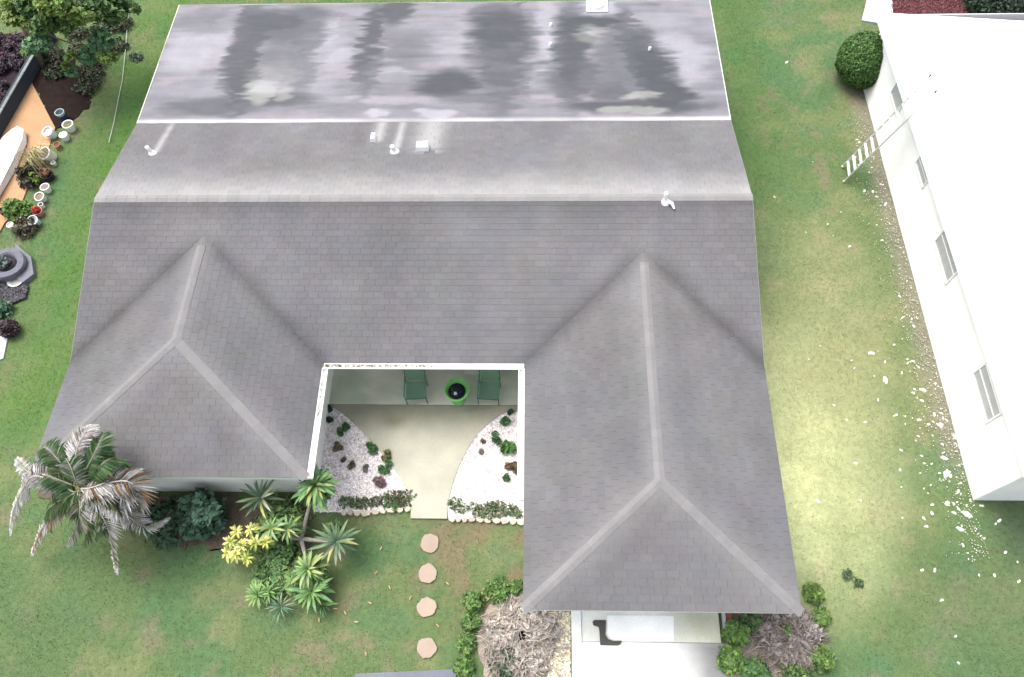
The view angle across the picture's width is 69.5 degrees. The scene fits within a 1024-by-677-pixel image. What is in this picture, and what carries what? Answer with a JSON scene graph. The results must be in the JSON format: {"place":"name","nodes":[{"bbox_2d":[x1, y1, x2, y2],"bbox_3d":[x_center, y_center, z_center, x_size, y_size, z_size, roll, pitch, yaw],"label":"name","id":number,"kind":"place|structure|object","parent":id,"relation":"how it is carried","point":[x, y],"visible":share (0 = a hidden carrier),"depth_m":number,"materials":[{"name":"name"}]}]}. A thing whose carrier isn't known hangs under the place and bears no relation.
{"place":"outdoors","nodes":[
{"label":"outdoors","id":0,"kind":"place"},
{"bbox_2d":[0,319,7,359],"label":"paving","id":1,"kind":"structure","parent":0,"point":[3,343],"depth_m":23.83,"materials":[{"name":"concrete"}]},
{"bbox_2d":[0,281,28,303],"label":"dark gravel","id":2,"kind":"structure","parent":0,"point":[12,294],"depth_m":24.69,"materials":[{"name":"grey gravel"}]},
{"bbox_2d":[0,83,54,231],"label":"patio","id":3,"kind":"structure","parent":0,"point":[31,118],"depth_m":28.04,"materials":[{"name":"concrete"}]},
{"bbox_2d":[0,126,26,195],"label":"boat","id":4,"kind":"object","parent":3,"relation":"on","point":[13,141],"visible":0.95,"depth_m":27.18,"materials":[{"name":"plastic"}]},
{"bbox_2d":[8,139,65,178],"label":"ornamental grass","id":5,"kind":"object","parent":3,"relation":"on","point":[33,154],"depth_m":26.74,"materials":[{"name":"beige plant"}]},
{"bbox_2d":[315,407,409,512],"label":"gravel","id":6,"kind":"structure","parent":0,"point":[354,431],"depth_m":21.70,"materials":[{"name":"white gravel"}]},
{"bbox_2d":[332,441,343,451],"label":"bedding plant","id":7,"kind":"object","parent":6,"relation":"on","point":[337,446],"visible":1,"depth_m":21.93,"materials":[{"name":"brown plant"}]},
{"bbox_2d":[365,441,377,454],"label":"bedding plant","id":8,"kind":"object","parent":6,"relation":"on","point":[371,447],"visible":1,"depth_m":21.86,"materials":[{"name":"green plant"}]},
{"bbox_2d":[338,489,416,511],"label":"weeds","id":9,"kind":"object","parent":6,"relation":"on","point":[395,504],"visible":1,"depth_m":21.21,"materials":[{"name":"green plant"}]},
{"bbox_2d":[373,476,386,487],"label":"bedding plant","id":10,"kind":"object","parent":6,"relation":"on","point":[379,481],"visible":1,"depth_m":21.43,"materials":[{"name":"purple plant"}]},
{"bbox_2d":[378,459,392,474],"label":"bedding plant","id":11,"kind":"object","parent":6,"relation":"on","point":[388,463],"visible":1,"depth_m":21.55,"materials":[{"name":"green plant"}]},
{"bbox_2d":[381,449,391,460],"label":"bedding plant","id":12,"kind":"object","parent":6,"relation":"on","point":[387,455],"visible":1,"depth_m":21.73,"materials":[{"name":"green plant"}]},
{"bbox_2d":[355,669,455,676],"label":"path","id":13,"kind":"structure","parent":0,"point":[439,673],"depth_m":19.22,"materials":[{"name":"concrete"}]},
{"bbox_2d":[448,412,523,521],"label":"gravel","id":14,"kind":"structure","parent":0,"point":[488,483],"depth_m":21.56,"materials":[{"name":"white gravel"}]},
{"bbox_2d":[447,496,522,521],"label":"weeds","id":15,"kind":"object","parent":14,"relation":"on","point":[479,509],"visible":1,"depth_m":21.02,"materials":[{"name":"green plant"}]},
{"bbox_2d":[491,430,501,444],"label":"bedding plant","id":16,"kind":"object","parent":14,"relation":"on","point":[495,439],"visible":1,"depth_m":21.88,"materials":[{"name":"green plant"}]},
{"bbox_2d":[500,416,510,425],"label":"bedding plant","id":17,"kind":"object","parent":14,"relation":"on","point":[505,420],"visible":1,"depth_m":22.13,"materials":[{"name":"green plant"}]},
{"bbox_2d":[499,439,516,453],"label":"bedding plant","id":18,"kind":"object","parent":14,"relation":"on","point":[506,446],"visible":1,"depth_m":21.66,"materials":[{"name":"green plant"}]},
{"bbox_2d":[504,461,516,474],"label":"bedding plant","id":19,"kind":"object","parent":14,"relation":"on","point":[511,466],"visible":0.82,"depth_m":21.53,"materials":[{"name":"plant"}]},
{"bbox_2d":[0,0,1023,676],"bbox_3d":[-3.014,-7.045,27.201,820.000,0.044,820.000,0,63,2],"label":"ground","id":20,"kind":"structure","parent":0,"point":[888,612],"depth_m":21.18,"materials":[{"name":"green plant"}]},
{"bbox_2d":[0,300,12,321],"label":"shrub","id":21,"kind":"object","parent":20,"relation":"on","point":[5,306],"visible":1,"depth_m":24.24,"materials":[{"name":"green plant"}]},
{"bbox_2d":[0,318,20,338],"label":"spiky plant","id":22,"kind":"object","parent":20,"relation":"on","point":[10,327],"visible":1,"depth_m":23.74,"materials":[{"name":"purple plant"}]},
{"bbox_2d":[0,247,26,281],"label":"basin","id":23,"kind":"object","parent":20,"relation":"on","point":[13,263],"visible":1,"depth_m":24.89,"materials":[{"name":"stone"}]},
{"bbox_2d":[0,34,27,103],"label":"soil bed","id":24,"kind":"object","parent":20,"relation":"on","point":[9,76],"visible":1,"depth_m":29.31,"materials":[{"name":"brown soil"}]},
{"bbox_2d":[0,30,32,101],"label":"ground cover","id":25,"kind":"object","parent":24,"relation":"on","point":[16,60],"visible":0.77,"depth_m":29.31,"materials":[{"name":"purple plant"}]},
{"bbox_2d":[7,278,21,286],"bbox_3d":[-16.718,-1.951,24.906,0.560,0.110,0.560,0,63,2],"label":"dish","id":26,"kind":"object","parent":20,"relation":"on","point":[17,282],"visible":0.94,"depth_m":24.84,"materials":[{"name":"ceramic"}]},
{"bbox_2d":[1,198,34,223],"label":"shrub","id":27,"kind":"object","parent":20,"relation":"on","point":[13,208],"visible":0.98,"depth_m":25.77,"materials":[{"name":"green plant"}]},
{"bbox_2d":[11,215,38,238],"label":"shrub","id":28,"kind":"object","parent":20,"relation":"on","point":[22,227],"visible":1,"depth_m":25.66,"materials":[{"name":"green plant"}]},
{"bbox_2d":[15,244,36,284],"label":"slab","id":29,"kind":"structure","parent":20,"relation":"on","point":[27,275],"depth_m":24.97,"materials":[{"name":"concrete"}]},
{"bbox_2d":[0,31,56,137],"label":"garden wall","id":30,"kind":"structure","parent":20,"relation":"on","point":[19,87],"depth_m":28.48,"materials":[{"name":"paint"}]},
{"bbox_2d":[14,160,44,189],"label":"shrub","id":31,"kind":"object","parent":20,"relation":"on","point":[23,177],"visible":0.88,"depth_m":26.55,"materials":[{"name":"green plant"}]},
{"bbox_2d":[30,205,43,216],"bbox_3d":[-16.744,-4.493,26.043,0.354,0.398,0.348,0,63,2],"label":"plant pot","id":32,"kind":"object","parent":20,"relation":"on","point":[37,211],"visible":1,"depth_m":25.98,"materials":[{"name":"plastic"}]},
{"bbox_2d":[34,192,46,202],"bbox_3d":[-16.805,-4.997,26.360,0.354,0.333,0.348,0,63,2],"label":"plant pot","id":33,"kind":"object","parent":20,"relation":"on","point":[40,197],"visible":0.99,"depth_m":26.28,"materials":[{"name":"ceramic"}]},
{"bbox_2d":[40,183,51,193],"bbox_3d":[-16.741,-5.382,26.566,0.333,0.260,0.328,0,63,2],"label":"plant pot","id":34,"kind":"object","parent":20,"relation":"on","point":[45,188],"visible":1,"depth_m":26.50,"materials":[{"name":"ceramic"}]},
{"bbox_2d":[38,166,54,181],"bbox_3d":[-16.848,-5.979,26.709,0.458,0.544,0.467,0,63,2],"label":"plant pot","id":35,"kind":"object","parent":20,"relation":"on","point":[46,173],"visible":1,"depth_m":26.63,"materials":[{"name":"ceramic"}]},
{"bbox_2d":[38,146,56,160],"bbox_3d":[-17.096,-6.720,27.155,0.500,0.539,0.523,0,63,2],"label":"plant pot","id":36,"kind":"object","parent":20,"relation":"on","point":[54,158],"visible":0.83,"depth_m":27.05,"materials":[{"name":"ceramic"}]},
{"bbox_2d":[42,126,56,138],"bbox_3d":[-17.318,-7.660,27.665,0.418,0.435,0.421,0,63,2],"label":"plant pot","id":37,"kind":"object","parent":20,"relation":"on","point":[49,132],"visible":1,"depth_m":27.57,"materials":[{"name":"ceramic"}]},
{"bbox_2d":[32,56,90,129],"bbox_3d":[-17.609,-9.950,29.038,2.222,0.080,4.337,-30,66,-13],"label":"soil bed","id":38,"kind":"object","parent":20,"relation":"on","point":[56,93],"visible":0.63,"depth_m":28.74,"materials":[{"name":"brown soil"}]},
{"bbox_2d":[54,108,67,120],"bbox_3d":[-17.080,-8.458,28.038,0.354,0.400,0.348,0,63,2],"label":"bucket","id":39,"kind":"object","parent":38,"relation":"on","point":[60,114],"visible":0.96,"depth_m":27.93,"materials":[{"name":"plastic"}]},
{"bbox_2d":[0,0,141,77],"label":"tree","id":40,"kind":"object","parent":38,"relation":"on","point":[37,20],"visible":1,"depth_m":25.79,"materials":[{"name":"green plant"}]},
{"bbox_2d":[41,17,133,94],"bbox_3d":[-17.269,-11.407,29.548,3.708,0.293,4.406,0,63,2],"label":"tree","id":41,"kind":"object","parent":38,"relation":"on","point":[88,76],"visible":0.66,"depth_m":29.38,"materials":[{"name":"green plant"}]},
{"bbox_2d":[59,131,69,141],"bbox_3d":[-16.741,-7.546,27.651,0.312,0.260,0.307,0,63,2],"label":"tub","id":42,"kind":"object","parent":20,"relation":"on","point":[63,135],"visible":1,"depth_m":27.58,"materials":[{"name":"ceramic"}]},
{"bbox_2d":[62,120,75,132],"bbox_3d":[-16.670,-7.975,27.831,0.416,0.320,0.410,0,63,2],"label":"plant pot","id":43,"kind":"object","parent":20,"relation":"on","point":[68,125],"visible":1,"depth_m":27.74,"materials":[{"name":"ceramic"}]},
{"bbox_2d":[128,51,142,61],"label":"weed","id":44,"kind":"object","parent":20,"relation":"on","point":[137,56],"visible":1,"depth_m":29.46,"materials":[{"name":"green plant"}]},
{"bbox_2d":[23,457,315,550],"bbox_3d":[-10.207,4.980,21.362,9.155,0.080,1.960,7,64,5],"label":"soil bed","id":45,"kind":"object","parent":20,"relation":"on","point":[237,517],"visible":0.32,"depth_m":21.21,"materials":[{"name":"brown soil"}]},
{"bbox_2d":[9,424,170,574],"bbox_3d":[-11.407,4.364,19.435,5.313,4.195,3.156,0,63,2],"label":"palm","id":46,"kind":"object","parent":45,"relation":"on","point":[107,500],"visible":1,"depth_m":18.18,"materials":[{"name":"green plant"}]},
{"bbox_2d":[141,496,186,550],"bbox_3d":[-9.695,5.172,20.876,1.679,0.694,1.596,0,63,2],"label":"shrub","id":47,"kind":"object","parent":45,"relation":"on","point":[166,533],"visible":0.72,"depth_m":20.72,"materials":[{"name":"green plant"}]},
{"bbox_2d":[175,487,229,540],"bbox_3d":[-8.697,4.867,20.616,1.570,1.374,1.456,0,63,2],"label":"shrub","id":48,"kind":"object","parent":45,"relation":"on","point":[202,508],"visible":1,"depth_m":20.37,"materials":[{"name":"green plant"}]},
{"bbox_2d":[221,522,274,566],"bbox_3d":[-7.237,5.707,20.246,1.249,1.197,1.291,33,69,17],"label":"croton","id":49,"kind":"object","parent":45,"relation":"on","point":[231,553],"visible":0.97,"depth_m":19.95,"materials":[{"name":"yellow plant"}]},
{"bbox_2d":[252,491,311,554],"bbox_3d":[-6.577,5.185,20.853,1.748,0.581,1.869,0,63,2],"label":"shrub","id":50,"kind":"object","parent":45,"relation":"on","point":[285,504],"visible":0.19,"depth_m":20.95,"materials":[{"name":"green plant"}]},
{"bbox_2d":[245,579,282,609],"bbox_3d":[-6.725,6.908,19.928,0.950,0.666,0.790,0,63,2],"label":"rosette plant","id":51,"kind":"object","parent":20,"relation":"on","point":[257,593],"visible":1,"depth_m":19.81,"materials":[{"name":"green plant"}]},
{"bbox_2d":[248,536,308,599],"bbox_3d":[-6.400,6.304,20.354,1.754,0.461,1.718,0,63,2],"label":"shrub","id":52,"kind":"object","parent":20,"relation":"on","point":[273,568],"visible":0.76,"depth_m":20.29,"materials":[{"name":"green plant"}]},
{"bbox_2d":[237,464,360,613],"bbox_3d":[-5.481,5.052,19.730,2.722,2.708,3.989,-29,66,-13],"label":"spiky tree","id":53,"kind":"object","parent":20,"relation":"on","point":[306,585],"visible":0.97,"depth_m":19.64,"materials":[{"name":"green plant"}]},
{"bbox_2d":[266,593,338,624],"bbox_3d":[-5.640,7.205,19.749,1.950,0.449,0.866,0,63,2],"label":"spiky plant","id":54,"kind":"object","parent":20,"relation":"on","point":[276,606],"visible":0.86,"depth_m":19.74,"materials":[{"name":"green plant"}]},
{"bbox_2d":[341,506,410,516],"bbox_3d":[-3.887,4.975,21.135,2.014,0.149,0.215,-3,63,0],"label":"stone edging","id":55,"kind":"object","parent":20,"relation":"on","point":[366,513],"visible":1,"depth_m":21.09,"materials":[{"name":"beige stone"}]},
{"bbox_2d":[34,0,803,616],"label":"house","id":56,"kind":"structure","parent":20,"relation":"on","point":[556,198],"depth_m":20.87,"materials":[{"name":"paint"}]},
{"bbox_2d":[331,405,517,518],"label":"walkway","id":57,"kind":"structure","parent":20,"relation":"on","point":[428,446],"depth_m":22.08,"materials":[{"name":"concrete"}]},
{"bbox_2d":[417,638,436,658],"bbox_3d":[-2.244,8.188,19.527,0.533,0.088,0.506,0,63,2],"label":"stepping stone","id":58,"kind":"object","parent":20,"relation":"on","point":[426,647],"visible":1,"depth_m":19.49,"materials":[{"name":"stone"}]},
{"bbox_2d":[417,597,436,616],"bbox_3d":[-2.306,7.263,19.992,0.538,0.088,0.492,-15,64,-6],"label":"stepping stone","id":59,"kind":"object","parent":20,"relation":"on","point":[426,606],"visible":1,"depth_m":19.95,"materials":[{"name":"stone"}]},
{"bbox_2d":[329,366,524,405],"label":"porch floor","id":60,"kind":"structure","parent":20,"relation":"on","point":[367,386],"depth_m":22.82,"materials":[{"name":"concrete"}]},
{"bbox_2d":[403,369,427,404],"bbox_3d":[-2.906,1.438,22.306,0.702,0.975,0.820,0,63,2],"label":"patio chair","id":61,"kind":"object","parent":60,"relation":"on","point":[415,389],"visible":0.94,"depth_m":22.29,"materials":[{"name":"fabric"}]},
{"bbox_2d":[443,378,468,405],"bbox_3d":[-1.633,1.694,22.219,0.770,0.840,0.770,0,63,2],"label":"planter","id":62,"kind":"object","parent":60,"relation":"on","point":[456,391],"visible":1,"depth_m":21.93,"materials":[{"name":"plastic"}]},
{"bbox_2d":[464,369,478,374],"bbox_3d":[-1.126,0.973,22.960,0.700,0.134,0.270,0,63,2],"label":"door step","id":63,"kind":"object","parent":60,"relation":"on","point":[470,372],"depth_m":22.88,"materials":[{"name":"concrete"}]},
{"bbox_2d":[476,370,500,404],"bbox_3d":[-0.690,1.440,22.247,0.670,0.975,0.804,3,64,3],"label":"patio chair","id":64,"kind":"object","parent":60,"relation":"on","point":[486,390],"visible":0.93,"depth_m":22.24,"materials":[{"name":"fabric"}]},
{"bbox_2d":[419,563,436,582],"bbox_3d":[-2.324,6.476,20.387,0.500,0.088,0.533,0,63,2],"label":"stepping stone","id":65,"kind":"object","parent":20,"relation":"on","point":[427,572],"visible":1,"depth_m":20.34,"materials":[{"name":"stone"}]},
{"bbox_2d":[421,534,438,552],"bbox_3d":[-2.312,5.753,20.750,0.497,0.088,0.530,0,63,2],"label":"stepping stone","id":66,"kind":"object","parent":20,"relation":"on","point":[429,543],"visible":1,"depth_m":20.71,"materials":[{"name":"stone"}]},
{"bbox_2d":[451,654,475,676],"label":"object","id":67,"kind":"object","parent":20,"relation":"on","point":[463,665],"visible":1,"depth_m":19.09,"materials":[{"name":"green plant"}]},
{"bbox_2d":[454,631,478,654],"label":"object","id":68,"kind":"object","parent":20,"relation":"on","point":[468,638],"visible":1,"depth_m":19.38,"materials":[{"name":"green plant"}]},
{"bbox_2d":[459,610,481,632],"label":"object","id":69,"kind":"object","parent":20,"relation":"on","point":[471,621],"visible":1,"depth_m":19.55,"materials":[{"name":"green plant"}]},
{"bbox_2d":[460,589,485,612],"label":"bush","id":70,"kind":"object","parent":20,"relation":"on","point":[472,601],"visible":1,"depth_m":19.78,"materials":[{"name":"green plant"}]},
{"bbox_2d":[449,517,523,525],"bbox_3d":[-0.712,5.171,20.955,2.165,0.149,0.181,2,63,2],"label":"stone edging","id":71,"kind":"object","parent":20,"relation":"on","point":[495,520],"visible":0.97,"depth_m":20.91,"materials":[{"name":"white stone"}]},
{"bbox_2d":[482,575,511,606],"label":"weed clump","id":72,"kind":"object","parent":20,"relation":"on","point":[498,589],"visible":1,"depth_m":19.96,"materials":[{"name":"green plant"}]},
{"bbox_2d":[509,578,522,595],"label":"weed clump","id":73,"kind":"object","parent":20,"relation":"on","point":[516,586],"visible":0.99,"depth_m":19.95,"materials":[{"name":"green plant"}]},
{"bbox_2d":[476,593,581,676],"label":"soil bed","id":74,"kind":"object","parent":20,"relation":"on","point":[481,644],"visible":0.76,"depth_m":19.55,"materials":[{"name":"beige soil"}]},
{"bbox_2d":[487,645,519,676],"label":"shrub","id":75,"kind":"object","parent":74,"relation":"on","point":[505,671],"visible":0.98,"depth_m":19.11,"materials":[{"name":"green plant"}]},
{"bbox_2d":[473,593,579,676],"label":"dead shrub","id":76,"kind":"object","parent":74,"relation":"on","point":[532,655],"visible":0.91,"depth_m":19.38,"materials":[{"name":"beige plant"}]},
{"bbox_2d":[536,611,571,676],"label":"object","id":77,"kind":"object","parent":74,"relation":"on","point":[562,666],"visible":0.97,"depth_m":19.33,"materials":[{"name":"wood"}]},
{"bbox_2d":[571,611,582,676],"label":"kerb","id":78,"kind":"structure","parent":20,"relation":"on","point":[576,641],"depth_m":19.39,"materials":[{"name":"concrete"}]},
{"bbox_2d":[581,611,720,642],"bbox_3d":[3.671,7.618,19.658,3.642,0.120,0.864,0,63,2],"label":"garage apron","id":79,"kind":"object","parent":20,"relation":"on","point":[692,627],"visible":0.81,"depth_m":19.58,"materials":[{"name":"concrete"}]},
{"bbox_2d":[593,620,620,645],"bbox_3d":[2.511,7.774,19.519,0.743,0.036,0.625,0,63,2],"label":"rubber strip","id":80,"kind":"object","parent":79,"relation":"on","point":[601,625],"visible":1,"depth_m":19.48,"materials":[{"name":"rubber"}]},
{"bbox_2d":[721,606,821,676],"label":"soil bed","id":81,"kind":"object","parent":20,"relation":"on","point":[745,650],"visible":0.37,"depth_m":19.29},
{"bbox_2d":[715,645,746,676],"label":"shrub","id":82,"kind":"object","parent":81,"relation":"on","point":[731,659],"visible":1,"depth_m":18.89,"materials":[{"name":"green plant"}]},
{"bbox_2d":[720,619,750,649],"bbox_3d":[5.853,7.694,19.244,0.791,0.621,0.760,0,63,2],"label":"shrub","id":83,"kind":"object","parent":81,"relation":"on","point":[735,633],"visible":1,"depth_m":19.12,"materials":[{"name":"green plant"}]},
{"bbox_2d":[738,613,761,634],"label":"shrub","id":84,"kind":"object","parent":81,"relation":"on","point":[752,621],"visible":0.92,"depth_m":19.38,"materials":[{"name":"green plant"}]},
{"bbox_2d":[738,655,772,676],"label":"shrub","id":85,"kind":"object","parent":81,"relation":"on","point":[753,666],"visible":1,"depth_m":18.79,"materials":[{"name":"green plant"}]},
{"bbox_2d":[746,606,839,675],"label":"dead shrub","id":86,"kind":"object","parent":81,"relation":"on","point":[800,641],"visible":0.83,"depth_m":19.20,"materials":[{"name":"grey plant"}]},
{"bbox_2d":[780,662,813,676],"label":"shrub","id":87,"kind":"object","parent":81,"relation":"on","point":[800,671],"visible":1,"depth_m":18.82,"materials":[{"name":"green plant"}]},
{"bbox_2d":[809,643,835,673],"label":"shrub","id":88,"kind":"object","parent":81,"relation":"on","point":[824,658],"visible":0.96,"depth_m":18.85,"materials":[{"name":"green plant"}]},
{"bbox_2d":[801,581,826,605],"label":"shrub","id":89,"kind":"object","parent":20,"relation":"on","point":[813,593],"visible":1,"depth_m":19.66,"materials":[{"name":"green plant"}]},
{"bbox_2d":[811,605,832,626],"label":"shrub","id":90,"kind":"object","parent":20,"relation":"on","point":[820,614],"visible":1,"depth_m":19.43,"materials":[{"name":"green plant"}]},
{"bbox_2d":[842,568,854,581],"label":"weed","id":91,"kind":"object","parent":20,"relation":"on","point":[847,575],"visible":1,"depth_m":20.05,"materials":[{"name":"green plant"}]},
{"bbox_2d":[834,30,882,88],"bbox_3d":[13.114,-10.337,27.322,2.153,2.028,2.192,0,63,2],"label":"round bush","id":92,"kind":"object","parent":20,"relation":"on","point":[858,61],"visible":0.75,"depth_m":26.78,"materials":[{"name":"green plant"}]},
{"bbox_2d":[853,577,863,589],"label":"weed","id":93,"kind":"object","parent":20,"relation":"on","point":[860,583],"visible":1,"depth_m":19.93,"materials":[{"name":"green plant"}]},
{"bbox_2d":[861,0,892,23],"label":"concrete pad","id":94,"kind":"object","parent":20,"relation":"on","point":[872,8],"visible":0.67,"depth_m":29.81,"materials":[{"name":"white concrete"}]},
{"bbox_2d":[841,74,936,182],"bbox_3d":[12.327,-6.844,24.466,1.652,3.980,0.713,-12,64,-5],"label":"ladder","id":95,"kind":"object","parent":20,"relation":"on","point":[887,137],"visible":1,"depth_m":24.36,"materials":[{"name":"metal"}]},
{"bbox_2d":[838,112,987,561],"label":"gravel chips","id":96,"kind":"object","parent":20,"relation":"on","point":[926,371],"visible":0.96,"depth_m":22.43,"materials":[{"name":"gravel"}]},
{"bbox_2d":[891,0,968,13],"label":"mulch bed","id":97,"kind":"object","parent":20,"relation":"on","point":[927,6],"visible":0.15,"depth_m":29.81,"materials":[{"name":"wood"}]},
{"bbox_2d":[963,0,1023,13],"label":"hedge","id":98,"kind":"object","parent":20,"relation":"on","point":[990,6],"visible":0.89,"depth_m":28.75,"materials":[{"name":"green plant"}]},
{"bbox_2d":[607,615,673,640],"bbox_3d":[3.412,7.668,19.561,1.786,0.013,0.631,0,63,2],"label":"ramp mat","id":99,"kind":"object","parent":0,"point":[641,628],"visible":1,"depth_m":19.56,"materials":[{"name":"concrete"}]},
{"bbox_2d":[582,642,726,676],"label":"driveway","id":100,"kind":"structure","parent":0,"point":[635,659],"depth_m":19.22,"materials":[{"name":"concrete"}]},
{"bbox_2d":[863,11,1023,500],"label":"white house","id":101,"kind":"structure","parent":0,"point":[952,151],"depth_m":22.81,"materials":[{"name":"paint"}]},
{"bbox_2d":[889,82,902,115],"bbox_3d":[13.204,-8.303,25.236,0.050,0.870,1.050,0,63,2],"label":"window","id":102,"kind":"structure","parent":101,"relation":"in","point":[896,100],"depth_m":25.46,"materials":[{"name":"grey glass"}]},
{"bbox_2d":[914,155,927,188],"bbox_3d":[13.153,-5.445,23.575,0.050,0.780,1.050,0,63,2],"label":"window","id":103,"kind":"structure","parent":101,"relation":"in","point":[919,167],"depth_m":23.75,"materials":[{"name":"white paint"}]},
{"bbox_2d":[933,230,957,284],"bbox_3d":[13.110,-2.530,22.249,0.050,0.940,1.550,0,63,2],"label":"window","id":104,"kind":"structure","parent":101,"relation":"in","point":[945,259],"depth_m":22.36,"materials":[{"name":"grey glass"}]},
{"bbox_2d":[971,362,1002,423],"bbox_3d":[13.049,1.499,20.325,0.050,0.770,1.520,0,63,2],"label":"window","id":105,"kind":"structure","parent":101,"relation":"in","point":[985,390],"depth_m":20.33,"materials":[{"name":"white glass"}]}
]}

